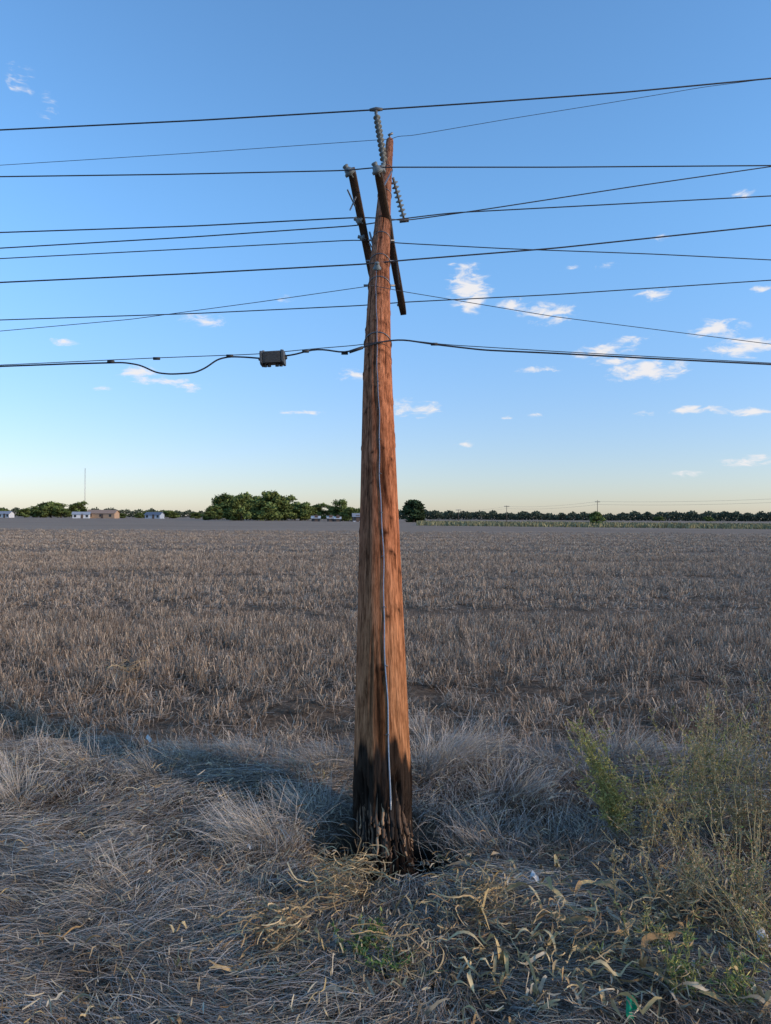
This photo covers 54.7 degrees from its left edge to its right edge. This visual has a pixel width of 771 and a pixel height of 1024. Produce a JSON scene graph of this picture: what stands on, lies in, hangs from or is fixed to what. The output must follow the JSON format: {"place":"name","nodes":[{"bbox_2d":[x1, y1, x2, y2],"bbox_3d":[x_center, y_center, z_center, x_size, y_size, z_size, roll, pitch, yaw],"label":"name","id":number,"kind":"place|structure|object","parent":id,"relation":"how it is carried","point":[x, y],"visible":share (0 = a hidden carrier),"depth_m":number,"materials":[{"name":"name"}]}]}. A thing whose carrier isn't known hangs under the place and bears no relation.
{"place":"outdoors","nodes":[
{"label":"outdoors","id":0,"kind":"place"},
{"bbox_2d":[0,699,770,1023],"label":"dry grass","id":1,"kind":"structure","parent":0,"point":[216,995],"depth_m":3.10,"materials":[{"name":"beige plant"}]},
{"bbox_2d":[530,870,538,880],"bbox_3d":[0.623,1.526,3.118,0.040,0.040,0.025,0,0,0],"label":"paper scrap","id":2,"kind":"object","parent":1,"relation":"on","point":[536,877],"visible":0.87,"depth_m":3.12,"materials":[{"name":"white paper"}]},
{"bbox_2d":[757,926,770,945],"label":"paper scrap","id":3,"kind":"object","parent":1,"relation":"on","point":[759,933],"visible":0.37,"depth_m":2.70,"materials":[{"name":"white paper"}]},
{"bbox_2d":[0,516,770,1023],"bbox_3d":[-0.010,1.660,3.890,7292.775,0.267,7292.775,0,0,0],"label":"ground","id":4,"kind":"structure","parent":0,"point":[280,716],"depth_m":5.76,"materials":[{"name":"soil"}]},
{"bbox_2d":[0,514,13,517],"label":"walls","id":5,"kind":"structure","parent":4,"relation":"on","point":[10,515],"depth_m":343.29,"materials":[{"name":"white paint"}]},
{"bbox_2d":[0,511,14,513],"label":"roof","id":6,"kind":"structure","parent":5,"relation":"on","point":[7,512],"depth_m":344.27,"materials":[{"name":"grey metal"}]},
{"bbox_2d":[16,508,30,517],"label":"tree","id":7,"kind":"object","parent":4,"relation":"on","point":[24,512],"visible":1,"depth_m":354.86,"materials":[{"name":"green plant"}]},
{"bbox_2d":[30,506,50,517],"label":"tree","id":8,"kind":"object","parent":4,"relation":"on","point":[43,512],"visible":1,"depth_m":373.41,"materials":[{"name":"green plant"}]},
{"bbox_2d":[28,501,68,517],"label":"tree","id":9,"kind":"object","parent":4,"relation":"on","point":[50,505],"visible":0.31,"depth_m":386.55,"materials":[{"name":"green plant"}]},
{"bbox_2d":[51,507,71,517],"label":"tree","id":10,"kind":"object","parent":4,"relation":"on","point":[57,512],"visible":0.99,"depth_m":377.18,"materials":[{"name":"green plant"}]},
{"bbox_2d":[68,500,87,512],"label":"tree","id":11,"kind":"object","parent":4,"relation":"on","point":[77,507],"visible":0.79,"depth_m":391.96,"materials":[{"name":"green plant"}]},
{"bbox_2d":[72,514,89,517],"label":"walls","id":12,"kind":"structure","parent":4,"relation":"on","point":[79,516],"depth_m":332.46,"materials":[{"name":"white paint"}]},
{"bbox_2d":[72,512,90,514],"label":"roof","id":13,"kind":"structure","parent":12,"relation":"on","point":[81,513],"depth_m":333.32,"materials":[{"name":"grey metal"}]},
{"bbox_2d":[84,468,85,501],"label":"radio mast","id":14,"kind":"object","parent":4,"relation":"on","point":[85,484],"visible":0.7,"depth_m":420.09,"materials":[{"name":"metal"}]},
{"bbox_2d":[90,513,118,517],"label":"walls","id":15,"kind":"structure","parent":4,"relation":"on","point":[105,515],"depth_m":337.43,"materials":[{"name":"beige paint"}]},
{"bbox_2d":[87,510,120,513],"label":"roof","id":16,"kind":"structure","parent":15,"relation":"on","point":[105,511],"depth_m":338.77,"materials":[{"name":"metal"}]},
{"bbox_2d":[119,513,128,517],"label":"tree","id":17,"kind":"object","parent":4,"relation":"on","point":[122,515],"visible":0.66,"depth_m":367.15,"materials":[{"name":"green plant"}]},
{"bbox_2d":[134,513,143,517],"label":"tree","id":18,"kind":"object","parent":4,"relation":"on","point":[138,515],"visible":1,"depth_m":390.52,"materials":[{"name":"green plant"}]},
{"bbox_2d":[145,515,163,518],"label":"walls","id":19,"kind":"structure","parent":4,"relation":"on","point":[155,516],"depth_m":342.61,"materials":[{"name":"white paint"}]},
{"bbox_2d":[144,512,164,514],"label":"roof","id":20,"kind":"structure","parent":19,"relation":"on","point":[154,513],"depth_m":343.66,"materials":[{"name":"metal"}]},
{"bbox_2d":[3,507,326,517],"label":"tree line","id":21,"kind":"object","parent":4,"relation":"on","point":[132,513],"visible":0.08,"depth_m":536.28,"materials":[{"name":"green plant"}]},
{"bbox_2d":[163,510,181,517],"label":"tree","id":22,"kind":"object","parent":4,"relation":"on","point":[170,514],"visible":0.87,"depth_m":375.98,"materials":[{"name":"green plant"}]},
{"bbox_2d":[189,512,200,518],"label":"tree","id":23,"kind":"object","parent":4,"relation":"on","point":[195,515],"visible":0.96,"depth_m":354.82,"materials":[{"name":"green plant"}]},
{"bbox_2d":[200,511,215,519],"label":"tree","id":24,"kind":"object","parent":4,"relation":"on","point":[206,516],"visible":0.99,"depth_m":256.70,"materials":[{"name":"green plant"}]},
{"bbox_2d":[204,505,224,519],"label":"tree","id":25,"kind":"object","parent":4,"relation":"on","point":[215,511],"visible":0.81,"depth_m":279.93,"materials":[{"name":"green plant"}]},
{"bbox_2d":[211,492,233,519],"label":"tree","id":26,"kind":"object","parent":4,"relation":"on","point":[222,501],"visible":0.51,"depth_m":285.88,"materials":[{"name":"green plant"}]},
{"bbox_2d":[221,506,245,520],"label":"tree","id":27,"kind":"object","parent":4,"relation":"on","point":[226,515],"visible":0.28,"depth_m":241.89,"materials":[{"name":"green plant"}]},
{"bbox_2d":[227,491,253,520],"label":"tree","id":28,"kind":"object","parent":4,"relation":"on","point":[238,505],"visible":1,"depth_m":238.41,"materials":[{"name":"green plant"}]},
{"bbox_2d":[245,497,262,519],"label":"tree","id":29,"kind":"object","parent":4,"relation":"on","point":[250,500],"visible":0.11,"depth_m":284.26,"materials":[{"name":"green plant"}]},
{"bbox_2d":[247,495,265,519],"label":"tree","id":30,"kind":"object","parent":4,"relation":"on","point":[254,498],"visible":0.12,"depth_m":286.69,"materials":[{"name":"green plant"}]},
{"bbox_2d":[248,507,265,519],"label":"tree","id":31,"kind":"object","parent":4,"relation":"on","point":[252,509],"visible":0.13,"depth_m":274.30,"materials":[{"name":"green plant"}]},
{"bbox_2d":[252,490,285,520],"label":"tree","id":32,"kind":"object","parent":4,"relation":"on","point":[273,503],"visible":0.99,"depth_m":244.16,"materials":[{"name":"green plant"}]},
{"bbox_2d":[272,499,298,520],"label":"tree","id":33,"kind":"object","parent":4,"relation":"on","point":[286,512],"visible":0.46,"depth_m":256.73,"materials":[{"name":"green plant"}]},
{"bbox_2d":[283,494,297,519],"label":"tree","id":34,"kind":"object","parent":4,"relation":"on","point":[291,498],"visible":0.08,"depth_m":273.19,"materials":[{"name":"green plant"}]},
{"bbox_2d":[290,501,316,520],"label":"tree","id":35,"kind":"object","parent":4,"relation":"on","point":[304,511],"visible":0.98,"depth_m":262.07,"materials":[{"name":"green plant"}]},
{"bbox_2d":[311,515,320,520],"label":"shed","id":36,"kind":"structure","parent":4,"relation":"on","point":[316,518],"depth_m":224.17,"materials":[{"name":"white metal"}]},
{"bbox_2d":[312,503,326,519],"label":"tree","id":37,"kind":"object","parent":4,"relation":"on","point":[318,507],"visible":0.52,"depth_m":273.32,"materials":[{"name":"green plant"}]},
{"bbox_2d":[324,505,334,515],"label":"tree","id":38,"kind":"object","parent":4,"relation":"on","point":[327,507],"visible":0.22,"depth_m":272.95,"materials":[{"name":"green plant"}]},
{"bbox_2d":[326,515,333,521],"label":"shed","id":39,"kind":"structure","parent":4,"relation":"on","point":[330,518],"depth_m":224.37,"materials":[{"name":"white metal"}]},
{"bbox_2d":[334,515,340,521],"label":"shed","id":40,"kind":"structure","parent":4,"relation":"on","point":[337,518],"depth_m":224.36,"materials":[{"name":"white metal"}]},
{"bbox_2d":[327,499,348,520],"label":"tree","id":41,"kind":"object","parent":4,"relation":"on","point":[338,509],"visible":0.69,"depth_m":249.47,"materials":[{"name":"green plant"}]},
{"bbox_2d":[340,507,359,520],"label":"tree","id":42,"kind":"object","parent":4,"relation":"on","point":[346,514],"visible":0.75,"depth_m":237.00,"materials":[{"name":"green plant"}]},
{"bbox_2d":[351,513,359,521],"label":"shed","id":43,"kind":"structure","parent":4,"relation":"on","point":[356,517],"depth_m":224.10,"materials":[{"name":"white metal"}]},
{"bbox_2d":[330,907,386,962],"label":"green weed","id":44,"kind":"object","parent":4,"relation":"on","point":[365,943],"visible":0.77,"depth_m":2.69,"materials":[{"name":"green plant"}]},
{"bbox_2d":[343,107,415,882],"bbox_3d":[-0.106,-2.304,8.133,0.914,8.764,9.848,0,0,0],"label":"utility pole","id":45,"kind":"object","parent":4,"relation":"on","point":[382,793],"visible":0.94,"depth_m":4.73,"materials":[{"name":"brown wood"}]},
{"bbox_2d":[3,285,373,330],"bbox_3d":[-17.143,-1.188,9.166,34.090,2.757,0.097,0,0,4],"label":"power line","id":46,"kind":"object","parent":45,"relation":"attached to","point":[188,311],"visible":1,"depth_m":8.20,"materials":[{"name":"black metal"}]},
{"bbox_2d":[7,139,387,164],"bbox_3d":[-18.287,-5.467,13.242,36.698,2.064,0.051,0,0,2],"label":"power line","id":47,"kind":"object","parent":45,"relation":"attached to","point":[196,152],"visible":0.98,"depth_m":12.80,"materials":[{"name":"black metal"}]},
{"bbox_2d":[0,339,770,374],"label":"communication cable","id":48,"kind":"object","parent":45,"relation":"attached to","point":[112,361],"visible":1,"depth_m":7.21,"materials":[{"name":"black rubber"}]},
{"bbox_2d":[258,349,286,366],"bbox_3d":[-1.091,-1.488,7.212,0.279,0.173,0.170,0,0,0],"label":"splice enclosure","id":49,"kind":"object","parent":48,"relation":"attached to","point":[278,358],"visible":1,"depth_m":7.14,"materials":[{"name":"black plastic"}]},
{"bbox_2d":[0,78,770,130],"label":"power line","id":50,"kind":"object","parent":45,"relation":"attached to","point":[386,108],"visible":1,"depth_m":11.68,"materials":[{"name":"black metal"}]},
{"bbox_2d":[0,225,770,282],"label":"power line","id":51,"kind":"object","parent":45,"relation":"attached to","point":[385,261],"visible":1,"depth_m":8.90,"materials":[{"name":"black metal"}]},
{"bbox_2d":[0,165,770,176],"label":"power line","id":52,"kind":"object","parent":45,"relation":"attached to","point":[386,167],"visible":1,"depth_m":9.50,"materials":[{"name":"black metal"}]},
{"bbox_2d":[0,195,770,248],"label":"power line","id":53,"kind":"object","parent":45,"relation":"attached to","point":[374,222],"visible":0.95,"depth_m":10.39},
{"bbox_2d":[0,166,770,232],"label":"power line","id":54,"kind":"object","parent":45,"relation":"attached to","point":[371,217],"visible":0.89,"depth_m":10.28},
{"bbox_2d":[0,280,770,320],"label":"power line","id":55,"kind":"object","parent":45,"relation":"attached to","point":[390,303],"visible":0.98,"depth_m":10.99,"materials":[{"name":"black metal"}]},
{"bbox_2d":[0,240,770,259],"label":"power line","id":56,"kind":"object","parent":45,"relation":"attached to","point":[391,242],"visible":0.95,"depth_m":10.23,"materials":[{"name":"black metal"}]},
{"bbox_2d":[390,81,748,139],"bbox_3d":[18.175,-9.531,14.062,36.240,6.557,0.183,0,0,-4],"label":"power line","id":57,"kind":"object","parent":45,"relation":"attached to","point":[562,110],"visible":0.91,"depth_m":12.85,"materials":[{"name":"black metal"}]},
{"bbox_2d":[376,286,768,343],"bbox_3d":[17.007,-0.463,8.911,34.300,3.779,0.119,0,0,-3],"label":"power line","id":58,"kind":"object","parent":45,"relation":"attached to","point":[574,319],"visible":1,"depth_m":8.31,"materials":[{"name":"black metal"}]},
{"bbox_2d":[0,753,770,1023],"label":"corn husk litter","id":59,"kind":"object","parent":4,"relation":"on","point":[502,956],"visible":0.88,"depth_m":2.57,"materials":[{"name":"beige plant"}]},
{"bbox_2d":[353,943,447,979],"bbox_3d":[0.045,1.550,2.562,0.334,0.107,0.243,0,0,0],"label":"green weed","id":60,"kind":"object","parent":4,"relation":"on","point":[383,960],"visible":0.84,"depth_m":2.54,"materials":[{"name":"green plant"}]},
{"bbox_2d":[401,499,426,521],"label":"tree","id":61,"kind":"object","parent":4,"relation":"on","point":[414,510],"visible":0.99,"depth_m":213.56,"materials":[{"name":"green plant"}]},
{"bbox_2d":[95,657,770,1009],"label":"dried vine tangle","id":62,"kind":"object","parent":4,"relation":"on","point":[290,917],"visible":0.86,"depth_m":2.83,"materials":[{"name":"beige plant"}]},
{"bbox_2d":[398,509,770,521],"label":"tree line","id":63,"kind":"object","parent":4,"relation":"on","point":[691,515],"visible":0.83,"depth_m":448.55,"materials":[{"name":"green plant"}]},
{"bbox_2d":[416,520,770,528],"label":"crop strip","id":64,"kind":"object","parent":4,"relation":"on","point":[710,525],"visible":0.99,"depth_m":130.57,"materials":[{"name":"green plant"}]},
{"bbox_2d":[589,511,605,523],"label":"tree","id":65,"kind":"object","parent":4,"relation":"on","point":[593,517],"visible":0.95,"depth_m":149.54,"materials":[{"name":"green plant"}]},
{"bbox_2d":[564,706,640,841],"bbox_3d":[1.081,1.290,3.675,0.390,0.642,0.349,0,0,0],"label":"kochia weed","id":66,"kind":"object","parent":4,"relation":"on","point":[611,799],"visible":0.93,"depth_m":3.68,"materials":[{"name":"green plant"}]},
{"bbox_2d":[626,995,636,1022],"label":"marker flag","id":67,"kind":"object","parent":4,"relation":"on","point":[629,1008],"visible":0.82,"depth_m":2.29,"materials":[{"name":"plastic"}]},
{"bbox_2d":[588,737,706,819],"bbox_3d":[1.359,1.424,4.000,0.643,0.384,0.496,1,0,-44],"label":"kochia weed","id":68,"kind":"object","parent":4,"relation":"on","point":[655,785],"visible":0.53,"depth_m":4.00,"materials":[{"name":"green plant"}]},
{"bbox_2d":[579,922,719,1003],"bbox_3d":[0.915,1.487,2.506,0.458,0.186,0.235,0,0,39],"label":"green weed","id":69,"kind":"object","parent":4,"relation":"on","point":[675,961],"visible":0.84,"depth_m":2.46,"materials":[{"name":"green plant"}]},
{"bbox_2d":[601,880,706,954],"bbox_3d":[1.000,1.509,2.761,0.305,0.176,0.423,0,0,0],"label":"green weed","id":70,"kind":"object","parent":4,"relation":"on","point":[660,928],"visible":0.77,"depth_m":2.70,"materials":[{"name":"green plant"}]},
{"bbox_2d":[653,516,664,520],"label":"tree","id":71,"kind":"object","parent":4,"relation":"on","point":[659,518],"visible":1,"depth_m":418.80,"materials":[{"name":"green plant"}]},
{"bbox_2d":[612,734,706,864],"bbox_3d":[1.361,1.333,3.568,0.440,0.539,0.724,0,0,41],"label":"kochia weed","id":72,"kind":"object","parent":4,"relation":"on","point":[654,831],"visible":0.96,"depth_m":3.53,"materials":[{"name":"green plant"}]},
{"bbox_2d":[600,811,762,937],"bbox_3d":[1.209,1.463,3.039,0.618,0.382,0.664,0,0,13],"label":"kochia weed","id":73,"kind":"object","parent":4,"relation":"on","point":[687,883],"visible":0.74,"depth_m":2.99,"materials":[{"name":"green plant"}]},
{"bbox_2d":[648,697,763,786],"bbox_3d":[1.889,1.342,4.304,0.552,0.522,0.791,0,0,33],"label":"kochia weed","id":74,"kind":"object","parent":4,"relation":"on","point":[725,750],"visible":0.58,"depth_m":4.31,"materials":[{"name":"green plant"}]},
{"bbox_2d":[702,517,714,520],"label":"tree","id":75,"kind":"object","parent":4,"relation":"on","point":[708,518],"visible":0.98,"depth_m":418.82,"materials":[{"name":"green plant"}]},
{"bbox_2d":[660,674,770,847],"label":"kochia weed","id":76,"kind":"object","parent":4,"relation":"on","point":[702,764],"visible":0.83,"depth_m":3.70,"materials":[{"name":"green plant"}]},
{"bbox_2d":[665,844,770,980],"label":"kochia weed","id":77,"kind":"object","parent":4,"relation":"on","point":[755,929],"visible":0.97,"depth_m":2.67,"materials":[{"name":"green plant"}]},
{"bbox_2d":[678,942,770,1017],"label":"green weed","id":78,"kind":"object","parent":4,"relation":"on","point":[733,976],"visible":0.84,"depth_m":2.40,"materials":[{"name":"green plant"}]},
{"bbox_2d":[679,774,770,931],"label":"kochia weed","id":79,"kind":"object","parent":4,"relation":"on","point":[742,879],"visible":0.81,"depth_m":3.03,"materials":[{"name":"green plant"}]},
{"bbox_2d":[707,665,770,857],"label":"kochia weed","id":80,"kind":"object","parent":4,"relation":"on","point":[763,799],"visible":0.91,"depth_m":3.63,"materials":[{"name":"green plant"}]},
{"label":"distant utility pole","id":81,"kind":"object","parent":4,"relation":"on","visible":0},
{"bbox_2d":[458,499,770,511],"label":"distant power line","id":82,"kind":"object","parent":81,"relation":"attached to","point":[601,504],"visible":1,"depth_m":149.34,"materials":[{"name":"black metal"}]},
{"bbox_2d":[0,550,770,617],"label":"stubble field","id":83,"kind":"structure","parent":0,"point":[174,583],"depth_m":17.77,"materials":[{"name":"beige plant"}]},
{"bbox_2d":[0,528,770,558],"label":"stubble field","id":84,"kind":"structure","parent":0,"point":[503,540],"depth_m":44.24,"materials":[{"name":"beige plant"}]},
{"bbox_2d":[0,0,770,518],"label":"sky","id":85,"kind":"structure","parent":0,"point":[598,434],"materials":[{"name":"blue"}]},
{"bbox_2d":[10,87,770,474],"bbox_3d":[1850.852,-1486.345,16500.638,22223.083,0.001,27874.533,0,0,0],"label":"cloud","id":86,"kind":"structure","parent":0,"point":[466,289],"depth_m":6986.02,"materials":[{"name":"white"}]}
]}

